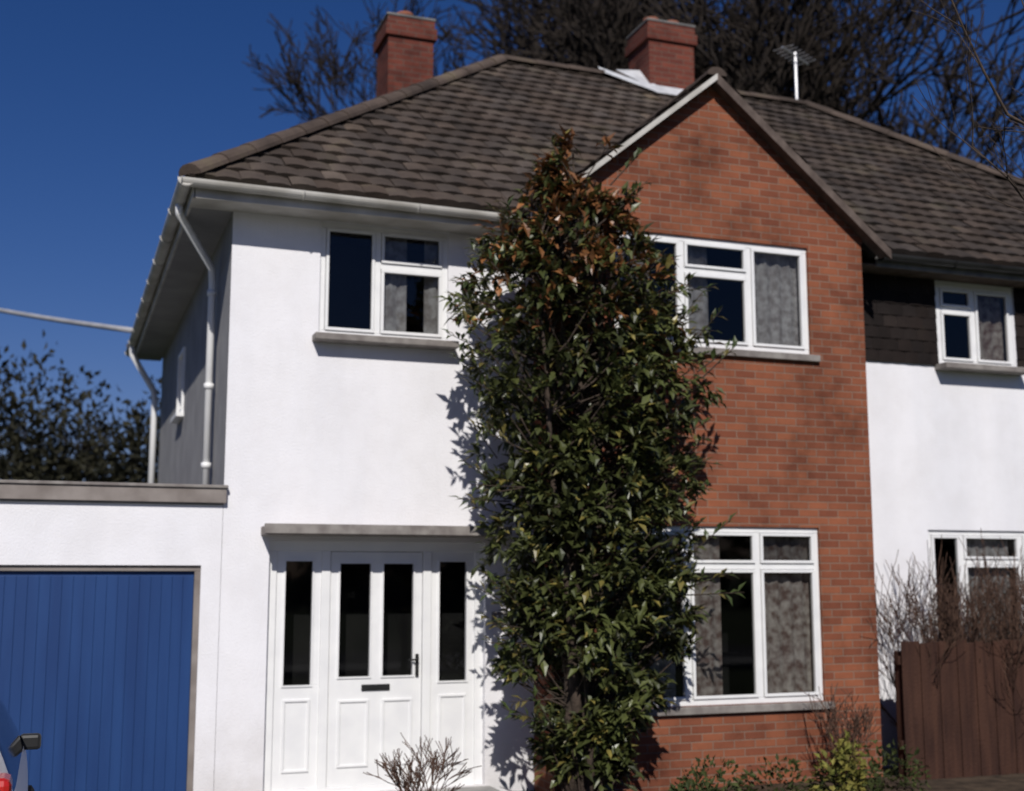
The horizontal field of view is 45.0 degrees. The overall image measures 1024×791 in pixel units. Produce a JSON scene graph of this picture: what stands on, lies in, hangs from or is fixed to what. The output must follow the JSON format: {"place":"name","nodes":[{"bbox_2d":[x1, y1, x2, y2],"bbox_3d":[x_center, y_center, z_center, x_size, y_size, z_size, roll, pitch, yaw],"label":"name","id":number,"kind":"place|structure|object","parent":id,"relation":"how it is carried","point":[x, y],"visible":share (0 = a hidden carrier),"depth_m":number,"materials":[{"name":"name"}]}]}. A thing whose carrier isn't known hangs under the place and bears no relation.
{"place":"outdoors","nodes":[
{"label":"outdoors","id":0,"kind":"place"},
{"bbox_2d":[0,0,1023,482],"label":"sky","id":1,"kind":"structure","parent":0,"point":[103,103],"materials":[{"name":"blue"}]},
{"bbox_2d":[529,767,898,790],"bbox_3d":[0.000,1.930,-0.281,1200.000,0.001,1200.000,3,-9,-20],"label":"ground","id":2,"kind":"structure","parent":0,"point":[896,770],"depth_m":12.46,"materials":[{"name":"green"}]},
{"bbox_2d":[0,411,114,481],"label":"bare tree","id":3,"kind":"object","parent":2,"relation":"on","point":[97,427],"visible":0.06,"depth_m":33.96,"materials":[{"name":"plant"}]},
{"bbox_2d":[0,329,161,486],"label":"distant trees","id":4,"kind":"object","parent":2,"relation":"on","point":[122,470],"visible":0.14,"depth_m":28.32,"materials":[{"name":"green plant"}]},
{"bbox_2d":[0,480,228,790],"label":"garage","id":5,"kind":"structure","parent":2,"relation":"on","point":[109,611],"depth_m":10.35,"materials":[{"name":"paint"}]},
{"bbox_2d":[0,571,193,790],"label":"garage door","id":6,"kind":"structure","parent":5,"relation":"in","point":[97,664],"depth_m":10.29,"materials":[{"name":"blue paint"}]},
{"bbox_2d":[158,213,232,790],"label":"side wall","id":7,"kind":"structure","parent":2,"relation":"on","point":[180,451],"depth_m":13.40,"materials":[{"name":"white paint"}]},
{"bbox_2d":[170,411,183,423],"bbox_3d":[-4.083,0.275,15.181,0.150,0.058,0.800,3,-9,-20],"label":"side window sill","id":8,"kind":"structure","parent":7,"relation":"attached to","point":[177,417],"depth_m":15.01,"materials":[{"name":"white paint"}]},
{"bbox_2d":[176,346,185,411],"bbox_3d":[-4.040,-0.149,15.259,0.120,0.800,0.700,3,-9,-20],"label":"side window frame","id":9,"kind":"object","parent":7,"relation":"attached to","point":[180,382],"visible":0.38,"depth_m":15.48,"materials":[{"name":"white paint"}]},
{"bbox_2d":[137,207,232,360],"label":"side soffit","id":10,"kind":"structure","parent":7,"relation":"attached to","point":[187,268],"depth_m":13.75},
{"bbox_2d":[175,203,215,484],"bbox_3d":[-2.929,-0.426,11.351,0.079,2.500,0.871,-1,-8,9],"label":"front downpipe","id":11,"kind":"object","parent":7,"relation":"attached to","point":[193,237],"visible":0.88,"depth_m":11.65,"materials":[{"name":"white paint"}]},
{"bbox_2d":[201,290,216,467],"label":"downpipe collars","id":12,"kind":"object","parent":11,"relation":"attached to","point":[210,386],"visible":1,"depth_m":11.66,"materials":[{"name":"white paint"}]},
{"bbox_2d":[283,551,462,684],"bbox_3d":[-1.373,2.596,11.559,1.900,2.300,0.020,3,-9,-20],"label":"glass pane","id":13,"kind":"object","parent":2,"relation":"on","point":[354,621],"depth_m":11.64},
{"bbox_2d":[214,212,533,790],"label":"white front wall","id":14,"kind":"structure","parent":2,"relation":"on","point":[325,433],"depth_m":11.21,"materials":[{"name":"white paint"}]},
{"bbox_2d":[192,198,517,236],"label":"front soffit","id":15,"kind":"structure","parent":14,"relation":"attached to","point":[324,215],"depth_m":11.33,"materials":[{"name":"white plastic"}]},
{"bbox_2d":[263,540,482,790],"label":"front door and frame","id":16,"kind":"structure","parent":14,"relation":"attached to","point":[327,728],"depth_m":11.07,"materials":[{"name":"white paint"}]},
{"bbox_2d":[361,654,418,690],"bbox_3d":[-1.090,2.489,11.122,0.525,0.315,0.063,3,-9,-20],"label":"letterbox and handle","id":17,"kind":"object","parent":16,"relation":"attached to","point":[369,687],"visible":1,"depth_m":11.09,"materials":[{"name":"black metal"}]},
{"bbox_2d":[319,221,447,339],"bbox_3d":[-1.202,-1.046,11.601,1.230,1.080,0.088,3,-9,-20],"label":"landing window frame","id":18,"kind":"object","parent":14,"relation":"attached to","point":[381,266],"visible":0.92,"depth_m":11.58,"materials":[{"name":"white plastic"}]},
{"bbox_2d":[383,237,406,331],"bbox_3d":[-1.129,-1.031,11.705,0.260,1.060,0.038,3,-9,-20],"label":"landing window curtain","id":19,"kind":"object","parent":18,"relation":"hanging from","point":[395,298],"visible":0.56,"depth_m":11.71,"materials":[{"name":"white fabric"}]},
{"bbox_2d":[424,241,437,333],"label":"landing window curtain","id":20,"kind":"object","parent":18,"relation":"hanging from","point":[430,295],"visible":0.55,"depth_m":11.83,"materials":[{"name":"white fabric"}]},
{"bbox_2d":[261,526,505,537],"bbox_3d":[-1.117,1.222,11.079,2.200,0.080,0.340,3,-9,-20],"label":"door canopy","id":21,"kind":"object","parent":14,"relation":"attached to","point":[350,535],"visible":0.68,"depth_m":10.88,"materials":[{"name":"stone"}]},
{"bbox_2d":[264,523,511,535],"bbox_3d":[-1.056,1.185,10.913,2.240,0.085,0.019,3,-9,-20],"label":"door canopy trim","id":22,"kind":"structure","parent":21,"relation":"attached to","point":[290,528],"depth_m":10.85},
{"bbox_2d":[312,332,458,350],"bbox_3d":[-1.164,-0.494,11.415,1.350,0.063,0.230,3,-9,-20],"label":"landing window sill","id":23,"kind":"structure","parent":14,"relation":"attached to","point":[355,339],"depth_m":11.32,"materials":[{"name":"grey concrete"}]},
{"bbox_2d":[189,61,674,216],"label":"roof front","id":24,"kind":"structure","parent":14,"relation":"on","point":[472,141],"depth_m":13.09,"materials":[{"name":"tile"}]},
{"bbox_2d":[178,54,508,176],"bbox_3d":[-1.467,-3.260,13.698,0.253,3.562,6.288,-4,-9,25],"label":"hip tiles front","id":25,"kind":"object","parent":24,"relation":"attached to","point":[215,160],"visible":0.99,"depth_m":12.52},
{"bbox_2d":[180,176,527,222],"bbox_3d":[-1.355,-1.731,11.122,3.164,0.106,0.149,3,-9,-20],"label":"front gutter","id":26,"kind":"object","parent":24,"relation":"attached to","point":[329,197],"visible":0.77,"depth_m":11.01,"materials":[{"name":"white plastic"}]},
{"bbox_2d":[194,187,518,229],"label":"front fascia","id":27,"kind":"structure","parent":24,"relation":"attached to","point":[221,195],"depth_m":11.09,"materials":[{"name":"white plastic"}]},
{"bbox_2d":[502,54,635,80],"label":"ridge tiles","id":28,"kind":"object","parent":24,"relation":"on","point":[547,64],"visible":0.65,"depth_m":16.99,"materials":[{"name":"grey tile"}]},
{"bbox_3d":[-2.227,-2.887,15.734,4.457,3.524,8.800,3,-9,-20],"label":"main roof side","id":29,"kind":"object","parent":24,"relation":"attached to","visible":0},
{"bbox_2d":[125,176,192,356],"bbox_3d":[-4.301,-1.225,14.691,0.148,0.076,8.884,3,-9,-20],"label":"side gutter","id":30,"kind":"object","parent":29,"relation":"attached to","point":[180,196],"visible":0.93,"depth_m":13.14,"materials":[{"name":"white plastic"}]},
{"bbox_2d":[129,346,157,482],"bbox_3d":[-5.407,0.577,18.014,0.467,2.560,0.097,8,-11,-43],"label":"downpipe","id":31,"kind":"object","parent":30,"relation":"attached to","point":[154,401],"visible":0.88,"depth_m":18.10,"materials":[{"name":"white paint"}]},
{"bbox_2d":[135,187,194,355],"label":"side fascia","id":32,"kind":"structure","parent":29,"relation":"attached to","point":[179,229],"depth_m":13.23,"materials":[{"name":"white plastic"}]},
{"bbox_2d":[374,15,436,95],"bbox_3d":[-1.409,-3.657,16.147,0.680,2.400,0.680,3,-9,-20],"label":"side chimney stack","id":33,"kind":"object","parent":29,"relation":"on","point":[403,48],"visible":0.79,"depth_m":15.97,"materials":[{"name":"brick"}]},
{"bbox_2d":[375,12,435,33],"bbox_3d":[-1.409,-4.865,16.323,0.660,0.040,0.660,3,-9,-20],"label":"side chimney flaunching","id":34,"kind":"object","parent":33,"relation":"on","point":[407,16],"visible":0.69,"depth_m":16.04,"materials":[{"name":"concrete"}]},
{"bbox_2d":[397,11,412,15],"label":"side chimney pots","id":35,"kind":"object","parent":34,"relation":"on","point":[405,12],"visible":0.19,"depth_m":16.24,"materials":[{"name":"ceramic"}]},
{"bbox_2d":[330,65,534,250],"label":"roof back","id":36,"kind":"structure","parent":29,"relation":"attached to","point":[361,240],"depth_m":18.29,"materials":[{"name":"tile"}]},
{"bbox_2d":[492,612,511,624],"bbox_3d":[-0.095,2.070,11.485,0.200,0.120,0.014,3,-9,-20],"label":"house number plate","id":37,"kind":"object","parent":14,"relation":"attached to","point":[494,614],"visible":0.52,"depth_m":11.47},
{"bbox_2d":[242,0,660,123],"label":"bare tree","id":38,"kind":"object","parent":2,"relation":"on","point":[321,61],"visible":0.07,"depth_m":32.25,"materials":[{"name":"brown plant"}]},
{"bbox_2d":[324,243,753,696],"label":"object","id":39,"kind":"object","parent":2,"relation":"on","point":[349,302],"depth_m":13.08,"materials":[{"name":"black glass"}]},
{"bbox_2d":[533,231,553,790],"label":"brick returns","id":40,"kind":"object","parent":2,"relation":"on","point":[542,782],"visible":0.12,"depth_m":11.32,"materials":[{"name":"red brick"}]},
{"bbox_2d":[436,124,745,790],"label":"evergreen tree","id":41,"kind":"object","parent":2,"relation":"on","point":[582,749],"visible":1,"depth_m":10.62,"materials":[{"name":"green plant"}]},
{"bbox_2d":[552,91,882,790],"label":"brick gable wall","id":42,"kind":"structure","parent":2,"relation":"on","point":[787,446],"depth_m":12.21,"materials":[{"name":"red brick"}]},
{"bbox_2d":[526,74,711,218],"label":"gable roof","id":43,"kind":"structure","parent":42,"relation":"on","point":[648,122],"depth_m":12.18,"materials":[{"name":"tile"}]},
{"bbox_2d":[531,73,717,216],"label":"verge","id":44,"kind":"structure","parent":43,"relation":"attached to","point":[670,111],"depth_m":12.01,"materials":[{"name":"white plastic"}]},
{"bbox_2d":[617,67,726,142],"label":"gable ridge tiles","id":45,"kind":"object","parent":43,"relation":"on","point":[713,71],"visible":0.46,"depth_m":12.71,"materials":[{"name":"grey tile"}]},
{"bbox_2d":[716,74,891,259],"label":"verge","id":46,"kind":"structure","parent":43,"relation":"attached to","point":[740,102],"depth_m":12.55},
{"bbox_2d":[615,230,808,353],"bbox_3d":[1.976,-1.001,12.225,2.170,1.110,0.088,3,-9,-20],"label":"bedroom window frame","id":47,"kind":"object","parent":42,"relation":"attached to","point":[744,275],"visible":0.71,"depth_m":12.31,"materials":[{"name":"white plastic"}]},
{"bbox_2d":[622,242,648,329],"bbox_3d":[1.180,-1.031,12.017,0.350,1.090,0.038,3,-9,-20],"label":"bedroom window curtain","id":48,"kind":"object","parent":47,"relation":"hanging from","point":[625,310],"visible":0.05,"depth_m":12.02,"materials":[{"name":"white fabric"}]},
{"bbox_2d":[687,246,708,339],"bbox_3d":[1.819,-0.998,12.247,0.290,1.090,0.039,3,-9,-20],"label":"bedroom window curtain","id":49,"kind":"object","parent":47,"relation":"hanging from","point":[696,255],"visible":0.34,"depth_m":12.26,"materials":[{"name":"white fabric"}]},
{"bbox_2d":[754,253,799,345],"bbox_3d":[2.651,-0.954,12.545,0.580,1.090,0.042,3,-9,-20],"label":"bedroom window curtain","id":50,"kind":"object","parent":47,"relation":"hanging from","point":[776,300],"visible":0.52,"depth_m":12.56,"materials":[{"name":"white fabric"}]},
{"bbox_2d":[617,525,822,707],"bbox_3d":[1.986,2.087,11.778,2.190,1.670,0.088,3,-9,-20],"label":"living room window frame","id":51,"kind":"object","parent":42,"relation":"attached to","point":[690,697],"visible":0.6,"depth_m":11.88,"materials":[{"name":"white plastic"}]},
{"bbox_2d":[625,531,675,696],"bbox_3d":[1.298,2.062,11.608,0.500,1.650,0.041,3,-9,-20],"label":"living room window curtain","id":52,"kind":"object","parent":51,"relation":"hanging from","point":[660,665],"visible":0.08,"depth_m":11.59,"materials":[{"name":"grey fabric"}]},
{"bbox_2d":[693,532,722,695],"bbox_3d":[1.838,2.091,11.804,0.350,1.650,0.039,3,-9,-20],"label":"living room window curtain","id":53,"kind":"object","parent":51,"relation":"hanging from","point":[709,681],"visible":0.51,"depth_m":11.80,"materials":[{"name":"grey fabric"}]},
{"bbox_2d":[760,533,812,692],"bbox_3d":[2.670,2.134,12.101,0.580,1.650,0.042,3,-9,-20],"label":"living room window curtain","id":54,"kind":"object","parent":51,"relation":"hanging from","point":[788,634],"visible":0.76,"depth_m":12.11,"materials":[{"name":"grey fabric"}]},
{"bbox_2d":[621,345,820,362],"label":"tile sill","id":55,"kind":"structure","parent":42,"relation":"attached to","point":[776,355],"depth_m":12.21,"materials":[{"name":"concrete"}]},
{"bbox_2d":[582,85,861,243],"bbox_3d":[2.000,-2.401,12.379,3.500,1.515,0.001,3,-9,-20],"label":"brick under verge","id":56,"kind":"object","parent":42,"relation":"attached to","point":[638,141],"visible":0.6,"depth_m":12.47,"materials":[{"name":"brown brick"}]},
{"bbox_2d":[640,701,834,716],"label":"tile sill","id":57,"kind":"structure","parent":42,"relation":"attached to","point":[697,710],"depth_m":11.59,"materials":[{"name":"concrete"}]},
{"bbox_2d":[711,76,889,258],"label":"gable roof","id":58,"kind":"structure","parent":42,"relation":"on","point":[868,253],"depth_m":12.94,"materials":[{"name":"tile"}]},
{"bbox_2d":[711,82,885,258],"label":"gable soffit","id":59,"kind":"structure","parent":58,"relation":"attached to","point":[866,240],"depth_m":12.66,"materials":[{"name":"brown wood"}]},
{"bbox_2d":[436,0,1007,159],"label":"bare tree","id":60,"kind":"object","parent":2,"relation":"on","point":[848,88],"visible":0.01,"depth_m":35.97,"materials":[{"name":"brown plant"}]},
{"bbox_2d":[451,0,1023,175],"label":"bare tree","id":61,"kind":"object","parent":2,"relation":"on","point":[606,43],"visible":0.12,"depth_m":27.38,"materials":[{"name":"brown plant"}]},
{"bbox_2d":[451,0,1023,178],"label":"bare tree","id":62,"kind":"object","parent":2,"relation":"on","point":[882,48],"visible":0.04,"depth_m":27.90,"materials":[{"name":"brown plant"}]},
{"bbox_2d":[646,14,940,142],"bbox_3d":[5.911,-1.516,33.815,15.838,16.806,11.275,3,-9,-20],"label":"bare tree","id":63,"kind":"object","parent":2,"relation":"on","point":[896,117],"depth_m":34.27,"materials":[{"name":"brown plant"}]},
{"bbox_2d":[667,773,1023,790],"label":"flower bed","id":64,"kind":"object","parent":2,"relation":"on","point":[1011,782],"visible":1,"depth_m":11.61,"materials":[{"name":"soil"}]},
{"bbox_2d":[669,739,931,790],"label":"garden plants","id":65,"kind":"object","parent":64,"relation":"on","point":[874,765],"visible":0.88,"depth_m":10.75,"materials":[{"name":"green plant"}]},
{"bbox_2d":[804,729,868,790],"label":"yellow green shrub","id":66,"kind":"object","parent":64,"relation":"on","point":[841,756],"visible":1,"depth_m":10.60,"materials":[{"name":"green plant"}]},
{"bbox_2d":[800,683,883,783],"bbox_3d":[3.052,3.177,11.470,0.792,0.953,0.675,3,-9,-20],"label":"bare shrub","id":67,"kind":"object","parent":64,"relation":"on","point":[849,728],"visible":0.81,"depth_m":11.39,"materials":[{"name":"brown plant"}]},
{"bbox_2d":[894,640,1023,780],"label":"wooden fence","id":68,"kind":"object","parent":64,"relation":"on","point":[965,719],"visible":0.85,"depth_m":12.12,"materials":[{"name":"brown wood"}]},
{"bbox_2d":[798,293,1016,691],"bbox_3d":[4.967,2.019,17.825,6.100,5.250,7.100,3,-9,-20],"label":"neighbour interior","id":69,"kind":"object","parent":2,"relation":"on","point":[956,335],"depth_m":14.41,"materials":[{"name":"black"}]},
{"bbox_2d":[625,20,696,89],"bbox_3d":[2.125,-4.368,17.577,0.780,1.620,0.730,3,-9,-20],"label":"party chimney stack","id":70,"kind":"object","parent":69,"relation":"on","point":[659,53],"visible":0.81,"depth_m":17.33,"materials":[{"name":"brick"}]},
{"bbox_2d":[599,67,683,94],"bbox_3d":[1.920,-4.366,17.170,1.457,0.535,0.505,0,-8,3],"label":"chimney lead flashing","id":71,"kind":"object","parent":70,"relation":"attached to","point":[638,75],"visible":0.87,"depth_m":17.13,"materials":[{"name":"grey metal"}]},
{"bbox_2d":[626,18,695,39],"bbox_3d":[2.125,-5.190,17.697,0.760,0.040,0.710,3,-9,-20],"label":"party chimney flaunching","id":72,"kind":"object","parent":70,"relation":"on","point":[657,20],"visible":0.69,"depth_m":17.40,"materials":[{"name":"concrete"}]},
{"bbox_2d":[643,16,678,22],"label":"party chimney pots","id":73,"kind":"object","parent":72,"relation":"on","point":[644,19],"visible":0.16,"depth_m":17.61,"materials":[{"name":"ceramic"}]},
{"bbox_2d":[928,530,1023,642],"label":"window frame","id":74,"kind":"object","parent":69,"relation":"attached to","point":[961,552],"visible":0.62,"depth_m":13.43,"materials":[{"name":"white plastic"}]},
{"bbox_2d":[966,539,1011,641],"bbox_3d":[5.191,2.136,13.567,0.650,1.270,0.041,3,-9,-20],"label":"curtain","id":75,"kind":"object","parent":69,"relation":"hanging from","point":[973,545],"visible":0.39,"depth_m":13.63,"materials":[{"name":"grey fabric"}]},
{"bbox_2d":[977,295,1004,360],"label":"neighbour bedroom window curtain","id":76,"kind":"object","parent":69,"relation":"hanging from","point":[990,328],"visible":0.55,"depth_m":14.05,"materials":[{"name":"grey fabric"}]},
{"bbox_2d":[866,549,1017,726],"bbox_3d":[4.021,2.708,12.671,2.248,2.231,2.302,-3,-9,20],"label":"bare shrub","id":77,"kind":"object","parent":2,"relation":"on","point":[916,613],"visible":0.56,"depth_m":12.55,"materials":[{"name":"brown plant"}]},
{"bbox_2d":[895,534,1023,714],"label":"bare shrub","id":78,"kind":"object","parent":2,"relation":"on","point":[1011,614],"visible":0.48,"depth_m":12.68,"materials":[{"name":"brown plant"}]},
{"bbox_2d":[911,0,1023,211],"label":"overhanging bare tree","id":79,"kind":"object","parent":2,"relation":"on","point":[1011,181],"visible":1,"depth_m":5.68,"materials":[{"name":"brown plant"}]},
{"bbox_2d":[973,551,1023,641],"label":"bare shrub","id":80,"kind":"object","parent":2,"relation":"on","point":[1021,580],"visible":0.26,"depth_m":13.11,"materials":[{"name":"brown plant"}]},
{"bbox_2d":[649,111,1007,305],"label":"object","id":81,"kind":"structure","parent":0,"point":[724,258],"depth_m":20.02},
{"bbox_2d":[675,95,1023,266],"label":"neighbour roof front","id":82,"kind":"structure","parent":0,"point":[892,196],"depth_m":15.49,"materials":[{"name":"brown tile"}]},
{"bbox_2d":[737,90,807,104],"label":"neighbour ridge tiles","id":83,"kind":"object","parent":82,"relation":"on","point":[769,98],"visible":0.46,"depth_m":18.13,"materials":[{"name":"tile"}]},
{"bbox_2d":[773,45,814,104],"bbox_3d":[4.220,-4.689,18.368,0.322,0.850,0.806,-7,-11,40],"label":"roof aerial","id":84,"kind":"object","parent":82,"relation":"on","point":[795,54],"visible":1,"depth_m":18.36,"materials":[{"name":"metal"}]},
{"bbox_2d":[802,100,1023,186],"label":"neighbour hip tiles","id":85,"kind":"object","parent":82,"relation":"on","point":[917,143],"visible":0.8,"depth_m":17.57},
{"bbox_2d":[862,263,1023,288],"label":"neighbour soffit","id":86,"kind":"structure","parent":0,"point":[868,268],"depth_m":13.61,"materials":[{"name":"black wood"}]},
{"bbox_2d":[864,280,1023,767],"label":"neighbour front wall","id":87,"kind":"structure","parent":0,"point":[946,449],"depth_m":13.41,"materials":[{"name":"white paint"}]},
{"bbox_2d":[862,273,938,364],"bbox_3d":[4.073,-0.836,13.441,1.290,0.955,0.052,3,-9,-20],"label":"neighbour tile hanging","id":88,"kind":"object","parent":87,"relation":"attached to","point":[885,328],"visible":0.71,"depth_m":13.48},
{"bbox_2d":[935,283,1014,366],"bbox_3d":[5.179,-0.765,13.875,1.050,0.920,0.088,3,-9,-20],"label":"neighbour bedroom window frame","id":89,"kind":"object","parent":87,"relation":"in","point":[969,310],"visible":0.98,"depth_m":13.83,"materials":[{"name":"white plastic"}]},
{"bbox_2d":[934,362,1023,375],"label":"neighbour bedroom window sill","id":90,"kind":"structure","parent":87,"relation":"attached to","point":[980,368],"depth_m":13.60,"materials":[{"name":"grey concrete"}]},
{"bbox_2d":[1013,288,1023,366],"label":"neighbour tile hanging","id":91,"kind":"object","parent":87,"relation":"attached to","point":[1018,296],"visible":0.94,"depth_m":14.05},
{"bbox_2d":[875,256,1023,281],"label":"neighbour fascia","id":92,"kind":"structure","parent":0,"point":[945,270],"depth_m":13.37,"materials":[{"name":"black wood"}]},
{"bbox_2d":[877,254,1023,275],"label":"neighbour gutter","id":93,"kind":"object","parent":92,"relation":"attached to","point":[952,264],"visible":0.88,"depth_m":13.28,"materials":[{"name":"plastic"}]},
{"label":"driveway","id":94,"kind":"structure","parent":0,"visible":0},
{"bbox_2d":[0,698,41,790],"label":"parked car","id":95,"kind":"object","parent":94,"relation":"on","point":[15,745],"visible":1,"depth_m":6.22,"materials":[{"name":"white paint"}]},
{"bbox_2d":[363,732,481,790],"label":"bare shrub","id":96,"kind":"object","parent":94,"relation":"on","point":[408,785],"visible":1,"depth_m":9.75,"materials":[{"name":"brown plant"}]},
{"bbox_2d":[411,786,499,790],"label":"door step","id":97,"kind":"object","parent":94,"relation":"on","point":[482,788],"depth_m":11.03,"materials":[{"name":"concrete"}]},
{"bbox_3d":[-17.917,1.576,32.971,0.800,10.500,0.272,3,-9,-20],"label":"utility pole","id":98,"kind":"object","parent":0,"visible":0},
{"bbox_2d":[0,308,131,332],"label":"overhead cable","id":99,"kind":"object","parent":98,"relation":"attached to","point":[77,322],"visible":0.96,"depth_m":20.66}
]}

